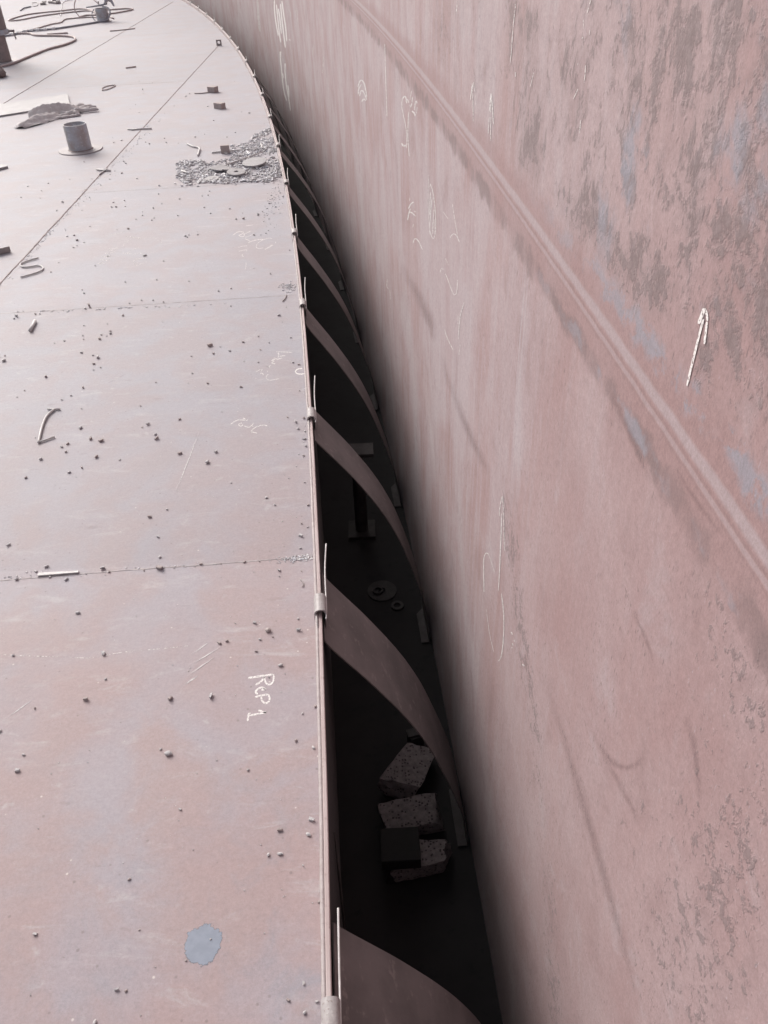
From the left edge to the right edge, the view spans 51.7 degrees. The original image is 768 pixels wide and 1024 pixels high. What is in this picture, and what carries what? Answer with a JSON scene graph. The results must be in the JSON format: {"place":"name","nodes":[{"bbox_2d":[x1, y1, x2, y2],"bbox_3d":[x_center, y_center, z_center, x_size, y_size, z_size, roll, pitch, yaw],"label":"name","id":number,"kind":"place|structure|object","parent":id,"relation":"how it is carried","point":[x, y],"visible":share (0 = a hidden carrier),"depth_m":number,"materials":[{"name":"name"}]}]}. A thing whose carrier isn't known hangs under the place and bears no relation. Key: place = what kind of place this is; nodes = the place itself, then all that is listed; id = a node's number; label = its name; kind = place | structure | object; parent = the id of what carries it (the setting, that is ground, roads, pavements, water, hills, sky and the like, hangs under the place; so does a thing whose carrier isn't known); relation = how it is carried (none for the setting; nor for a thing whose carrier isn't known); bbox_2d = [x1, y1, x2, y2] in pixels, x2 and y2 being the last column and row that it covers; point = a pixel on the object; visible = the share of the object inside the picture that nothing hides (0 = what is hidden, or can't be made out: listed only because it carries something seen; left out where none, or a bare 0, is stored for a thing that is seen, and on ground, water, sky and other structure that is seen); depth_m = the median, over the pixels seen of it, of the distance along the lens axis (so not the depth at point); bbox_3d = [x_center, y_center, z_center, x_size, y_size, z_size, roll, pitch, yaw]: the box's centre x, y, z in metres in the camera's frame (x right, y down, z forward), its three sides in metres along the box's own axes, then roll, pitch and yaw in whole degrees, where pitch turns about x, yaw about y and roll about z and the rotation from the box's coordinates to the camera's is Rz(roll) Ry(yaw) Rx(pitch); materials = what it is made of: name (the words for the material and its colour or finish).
{"place":"outdoors","nodes":[
{"label":"outdoors","id":0,"kind":"place"},
{"bbox_2d":[0,0,345,1023],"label":"deck","id":1,"kind":"structure","parent":0,"point":[114,782],"depth_m":2.37,"materials":[{"name":"metal"}]},
{"bbox_2d":[0,66,5,77],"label":"rag","id":2,"kind":"object","parent":1,"relation":"on","point":[2,73],"visible":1,"depth_m":9.06,"materials":[{"name":"brown fabric"}]},
{"bbox_2d":[0,164,7,169],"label":"flat bar","id":3,"kind":"object","parent":1,"relation":"on","point":[2,166],"visible":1,"depth_m":5.92,"materials":[{"name":"grey metal"}]},
{"bbox_2d":[0,246,10,253],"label":"angle bar","id":4,"kind":"object","parent":1,"relation":"on","point":[4,249],"visible":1,"depth_m":4.48,"materials":[{"name":"metal"}]},
{"bbox_2d":[0,6,18,64],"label":"roof leg","id":5,"kind":"object","parent":1,"relation":"on","point":[5,57],"visible":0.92,"depth_m":9.82,"materials":[{"name":"metal"}]},
{"bbox_2d":[20,257,43,277],"bbox_3d":[-1.909,-1.329,4.295,0.122,0.008,0.270,-15,40,-15],"label":"bent wire","id":6,"kind":"object","parent":1,"relation":"on","point":[42,269],"visible":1,"depth_m":4.29,"materials":[{"name":"grey metal"}]},
{"bbox_2d":[28,319,36,331],"bbox_3d":[-1.635,-0.868,3.688,0.015,0.015,0.112,-6,38,-5],"label":"welding rod","id":7,"kind":"object","parent":1,"relation":"on","point":[32,325],"visible":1,"depth_m":3.68,"materials":[{"name":"metal"}]},
{"bbox_2d":[0,94,69,116],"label":"flat bar","id":8,"kind":"object","parent":1,"relation":"on","point":[15,108],"visible":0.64,"depth_m":7.75,"materials":[{"name":"grey metal"}]},
{"bbox_2d":[0,32,75,66],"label":"hose","id":9,"kind":"object","parent":1,"relation":"on","point":[40,51],"visible":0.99,"depth_m":10.87,"materials":[{"name":"brown rubber"}]},
{"bbox_2d":[14,111,80,127],"bbox_3d":[-3.077,-3.572,7.165,0.322,0.068,0.625,19,43,25],"label":"work glove","id":10,"kind":"object","parent":1,"relation":"on","point":[42,118],"visible":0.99,"depth_m":7.13,"materials":[{"name":"fabric"}]},
{"bbox_2d":[37,408,60,443],"bbox_3d":[-1.264,-0.332,2.992,0.060,0.009,0.253,-9,39,-9],"label":"bent rod","id":11,"kind":"object","parent":1,"relation":"on","point":[44,420],"visible":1,"depth_m":2.98,"materials":[{"name":"metal"}]},
{"bbox_2d":[5,6,110,36],"bbox_3d":[-5.284,-7.565,12.260,0.238,0.216,2.539,25,46,30],"label":"hose","id":12,"kind":"object","parent":1,"relation":"on","point":[45,29],"visible":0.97,"depth_m":12.39,"materials":[{"name":"grey rubber"}]},
{"bbox_2d":[37,570,78,575],"bbox_3d":[-0.956,0.180,2.325,0.119,0.004,0.013,-3,38,-1],"label":"flat electrode","id":13,"kind":"object","parent":1,"relation":"on","point":[54,573],"visible":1,"depth_m":2.32,"materials":[{"name":"metal"}]},
{"bbox_2d":[22,16,95,30],"bbox_3d":[-5.384,-7.971,12.926,0.550,0.019,1.628,20,43,26],"label":"hose","id":14,"kind":"object","parent":1,"relation":"on","point":[62,21],"visible":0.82,"depth_m":13.18,"materials":[{"name":"brown rubber"}]},
{"bbox_2d":[8,8,113,20],"bbox_3d":[-5.467,-8.711,13.873,1.918,0.021,1.764,-2,38,0],"label":"hose","id":15,"kind":"object","parent":1,"relation":"on","point":[83,10],"visible":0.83,"depth_m":14.12,"materials":[{"name":"brown rubber"}]},
{"bbox_2d":[28,102,98,117],"bbox_3d":[-2.994,-3.750,7.346,0.625,0.097,0.323,-30,46,-30],"label":"work glove","id":16,"kind":"object","parent":1,"relation":"on","point":[61,108],"visible":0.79,"depth_m":7.31,"materials":[{"name":"leather"}]},
{"bbox_2d":[59,121,102,155],"bbox_3d":[-2.415,-2.956,6.247,0.340,0.192,0.340,-2,38,0],"label":"pipe sleeve","id":17,"kind":"object","parent":1,"relation":"on","point":[77,137],"visible":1,"depth_m":6.21,"materials":[{"name":"grey metal"}]},
{"bbox_2d":[95,7,111,21],"bbox_3d":[-4.604,-8.120,12.944,0.260,0.185,0.260,-2,38,0],"label":"pipe sleeve","id":18,"kind":"object","parent":1,"relation":"on","point":[102,13],"visible":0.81,"depth_m":12.88,"materials":[{"name":"grey metal"}]},
{"bbox_2d":[86,0,114,7],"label":"cutting torch","id":19,"kind":"object","parent":18,"relation":"on","point":[106,1],"visible":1,"depth_m":12.89,"materials":[{"name":"grey metal"}]},
{"bbox_2d":[79,8,133,16],"bbox_3d":[-4.847,-8.780,13.925,0.739,0.022,1.040,-2,38,0],"label":"hose","id":20,"kind":"object","parent":1,"relation":"on","point":[130,9],"visible":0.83,"depth_m":13.92,"materials":[{"name":"brown rubber"}]},
{"bbox_2d":[102,85,115,90],"bbox_3d":[-2.908,-4.466,8.341,0.121,0.010,0.279,-2,38,0],"label":"wire loop","id":21,"kind":"object","parent":1,"relation":"on","point":[108,88],"visible":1,"depth_m":8.35,"materials":[{"name":"grey metal"}]},
{"bbox_2d":[127,128,151,129],"bbox_3d":[-2.093,-3.281,6.787,0.211,0.012,0.012,0,38,3],"label":"welding rod","id":22,"kind":"object","parent":1,"relation":"on","point":[139,128],"visible":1,"depth_m":6.79,"materials":[{"name":"metal"}]},
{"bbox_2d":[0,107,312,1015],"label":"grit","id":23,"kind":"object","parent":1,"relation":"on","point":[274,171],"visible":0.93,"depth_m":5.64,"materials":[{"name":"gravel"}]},
{"bbox_2d":[211,165,227,170],"bbox_3d":[-1.179,-2.470,5.689,0.124,0.009,0.124,1,41,-3],"label":"round coupon","id":24,"kind":"object","parent":23,"relation":"on","point":[216,167],"visible":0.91,"depth_m":5.68,"materials":[{"name":"grey metal"}]},
{"bbox_2d":[227,168,245,175],"bbox_3d":[-1.040,-2.392,5.577,0.132,0.010,0.132,-1,42,-1],"label":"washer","id":25,"kind":"object","parent":23,"relation":"on","point":[236,172],"visible":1,"depth_m":5.56,"materials":[{"name":"grey metal"}]},
{"bbox_2d":[225,151,262,164],"bbox_3d":[-1.051,-2.618,5.879,0.018,0.012,0.456,22,44,28],"label":"welding rod","id":26,"kind":"object","parent":23,"relation":"on","point":[243,158],"visible":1,"depth_m":5.87,"materials":[{"name":"metal"}]},
{"bbox_2d":[242,157,265,166],"bbox_3d":[-0.942,-2.541,5.756,0.176,0.011,0.176,-5,43,2],"label":"round coupon","id":27,"kind":"object","parent":23,"relation":"on","point":[255,162],"visible":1,"depth_m":5.74,"materials":[{"name":"grey metal"}]},
{"bbox_2d":[164,751,171,755],"bbox_3d":[-0.496,0.555,1.823,0.016,0.008,0.014,-17,40,-18],"label":"slag chip","id":28,"kind":"object","parent":1,"relation":"on","point":[168,753],"visible":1,"depth_m":1.82,"materials":[{"name":"grey stone"}]},
{"bbox_2d":[186,143,199,155],"bbox_3d":[-1.468,-2.833,6.184,0.071,0.013,0.415,-16,40,-16],"label":"welding rod","id":29,"kind":"object","parent":1,"relation":"on","point":[195,147],"visible":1,"depth_m":6.22,"materials":[{"name":"metal"}]},
{"bbox_2d":[205,176,218,181],"bbox_3d":[-1.198,-2.320,5.514,0.100,0.008,0.100,-4,42,1],"label":"round coupon","id":30,"kind":"object","parent":1,"relation":"on","point":[208,178],"visible":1,"depth_m":5.51,"materials":[{"name":"grey metal"}]},
{"bbox_2d":[207,86,218,92],"bbox_3d":[-1.724,-4.256,7.977,0.085,0.052,0.070,16,42,22],"label":"steel block","id":31,"kind":"object","parent":1,"relation":"on","point":[212,89],"depth_m":7.96,"materials":[{"name":"metal"}]},
{"bbox_2d":[213,102,225,108],"bbox_3d":[-1.526,-3.774,7.357,0.095,0.048,0.060,20,43,26],"label":"steel block","id":32,"kind":"object","parent":1,"relation":"on","point":[219,105],"depth_m":7.34,"materials":[{"name":"metal"}]},
{"bbox_2d":[220,144,229,153],"bbox_3d":[-1.217,-2.777,6.064,0.066,0.058,0.030,-6,38,-5],"label":"steel block","id":33,"kind":"object","parent":1,"relation":"on","point":[224,148],"depth_m":6.05,"materials":[{"name":"metal"}]},
{"bbox_2d":[212,143,263,152],"bbox_3d":[-1.108,-2.797,6.120,0.425,0.012,0.142,-23,42,-24],"label":"welding rod","id":34,"kind":"object","parent":1,"relation":"on","point":[262,147],"visible":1,"depth_m":6.11,"materials":[{"name":"metal"}]},
{"bbox_2d":[229,36,271,119],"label":"seal hanger","id":35,"kind":"object","parent":1,"relation":"hanging from","point":[257,81],"visible":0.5,"depth_m":11.05,"materials":[{"name":"metal"}]},
{"bbox_2d":[237,46,283,145],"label":"seal hanger","id":36,"kind":"object","parent":1,"relation":"hanging from","point":[270,104],"visible":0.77,"depth_m":10.37,"materials":[{"name":"metal"}]},
{"bbox_2d":[245,58,293,163],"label":"seal hanger","id":37,"kind":"object","parent":1,"relation":"hanging from","point":[292,158],"visible":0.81,"depth_m":9.55,"materials":[{"name":"metal"}]},
{"bbox_2d":[253,70,305,187],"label":"seal hanger","id":38,"kind":"object","parent":1,"relation":"hanging from","point":[284,122],"visible":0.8,"depth_m":8.61,"materials":[{"name":"metal"}]},
{"bbox_2d":[260,88,317,216],"bbox_3d":[-0.938,-3.592,7.969,0.460,1.164,0.362,-2,38,0],"label":"seal hanger","id":39,"kind":"object","parent":1,"relation":"hanging from","point":[315,212],"visible":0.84,"depth_m":7.81,"materials":[{"name":"metal"}]},
{"bbox_2d":[268,109,330,250],"bbox_3d":[-0.753,-3.004,7.211,0.467,1.164,0.423,-2,38,0],"label":"seal hanger","id":40,"kind":"object","parent":1,"relation":"hanging from","point":[283,139],"visible":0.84,"depth_m":6.98,"materials":[{"name":"metal"}]},
{"bbox_2d":[276,140,344,290],"bbox_3d":[-0.580,-2.396,6.423,0.455,1.169,0.375,-2,38,0],"label":"seal hanger","id":41,"kind":"object","parent":1,"relation":"hanging from","point":[297,173],"visible":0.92,"depth_m":6.22,"materials":[{"name":"metal"}]},
{"bbox_2d":[284,168,360,342],"bbox_3d":[-0.423,-1.799,5.657,0.454,1.168,0.371,-2,38,0],"label":"seal hanger","id":42,"kind":"object","parent":1,"relation":"hanging from","point":[298,202],"visible":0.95,"depth_m":5.44,"materials":[{"name":"metal"}]},
{"bbox_2d":[291,214,378,409],"bbox_3d":[-0.282,-1.194,4.882,0.452,1.164,0.384,-2,38,0],"label":"seal hanger","id":43,"kind":"object","parent":1,"relation":"hanging from","point":[311,259],"visible":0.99,"depth_m":4.68,"materials":[{"name":"metal"}]},
{"bbox_2d":[299,277,400,506],"bbox_3d":[-0.154,-0.577,4.087,0.453,1.167,0.404,-2,38,0],"label":"seal hanger","id":44,"kind":"object","parent":1,"relation":"hanging from","point":[322,336],"visible":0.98,"depth_m":3.88,"materials":[{"name":"metal"}]},
{"bbox_2d":[306,376,429,642],"bbox_3d":[-0.043,0.033,3.304,0.451,1.167,0.378,-2,38,0],"label":"seal hanger","id":45,"kind":"object","parent":1,"relation":"hanging from","point":[335,446],"visible":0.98,"depth_m":3.08,"materials":[{"name":"metal"}]},
{"bbox_2d":[314,543,467,846],"bbox_3d":[0.050,0.640,2.526,0.447,1.167,0.324,-2,38,0],"label":"seal hanger","id":46,"kind":"object","parent":1,"relation":"hanging from","point":[358,641],"visible":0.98,"depth_m":2.35,"materials":[{"name":"metal"}]},
{"bbox_2d":[321,908,480,1023],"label":"seal hanger","id":47,"kind":"object","parent":1,"relation":"hanging from","point":[372,984],"visible":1,"depth_m":1.53,"materials":[{"name":"metal"}]},
{"bbox_2d":[275,132,502,1023],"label":"tank floor","id":48,"kind":"structure","parent":0,"point":[433,927],"depth_m":3.22,"materials":[{"name":"metal"}]},
{"bbox_2d":[348,443,374,539],"bbox_3d":[-0.124,-0.102,4.009,0.160,0.519,0.140,-2,38,0],"label":"floor stand","id":49,"kind":"object","parent":48,"relation":"on","point":[361,527],"visible":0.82,"depth_m":4.06,"materials":[{"name":"metal"}]},
{"bbox_2d":[368,580,396,601],"bbox_3d":[-0.009,0.374,3.801,0.140,0.017,0.140,-2,38,0],"label":"washer plate","id":50,"kind":"object","parent":48,"relation":"on","point":[389,593],"visible":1,"depth_m":3.80,"materials":[{"name":"metal"}]},
{"bbox_2d":[391,600,403,610],"bbox_3d":[0.062,0.440,3.722,0.060,0.008,0.060,-2,38,0],"label":"washer","id":51,"kind":"object","parent":48,"relation":"on","point":[393,603],"visible":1,"depth_m":3.71,"materials":[{"name":"metal"}]},
{"bbox_2d":[377,742,433,799],"bbox_3d":[0.091,0.963,2.956,0.151,0.085,0.238,24,36,15],"label":"brick","id":52,"kind":"object","parent":48,"relation":"on","point":[405,773],"visible":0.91,"depth_m":2.90,"materials":[{"name":"grey brick"}]},
{"bbox_2d":[377,793,443,834],"bbox_3d":[0.096,1.083,2.817,0.219,0.076,0.128,-11,42,-8],"label":"brick","id":53,"kind":"object","parent":48,"relation":"on","point":[421,813],"visible":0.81,"depth_m":2.80,"materials":[{"name":"grey brick"}]},
{"bbox_2d":[406,728,423,746],"bbox_3d":[0.124,0.883,3.081,0.074,0.100,0.050,-15,40,-16],"label":"scrap lug","id":54,"kind":"object","parent":48,"relation":"on","point":[413,736],"visible":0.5,"depth_m":3.05,"materials":[{"name":"metal"}]},
{"bbox_2d":[391,838,452,880],"bbox_3d":[0.130,1.180,2.694,0.226,0.079,0.117,-3,36,-4],"label":"brick","id":55,"kind":"object","parent":48,"relation":"on","point":[436,854],"visible":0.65,"depth_m":2.67,"materials":[{"name":"grey brick"}]},
{"bbox_2d":[380,827,420,883],"bbox_3d":[0.057,1.167,2.686,0.132,0.160,0.120,-2,38,0],"label":"steel box","id":56,"kind":"object","parent":55,"relation":"on","point":[400,848],"visible":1,"depth_m":2.63,"materials":[{"name":"black metal"}]},
{"bbox_2d":[187,0,767,1023],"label":"tank wall","id":57,"kind":"structure","parent":0,"point":[547,224],"depth_m":1.17,"materials":[{"name":"pink metal"}]}
]}

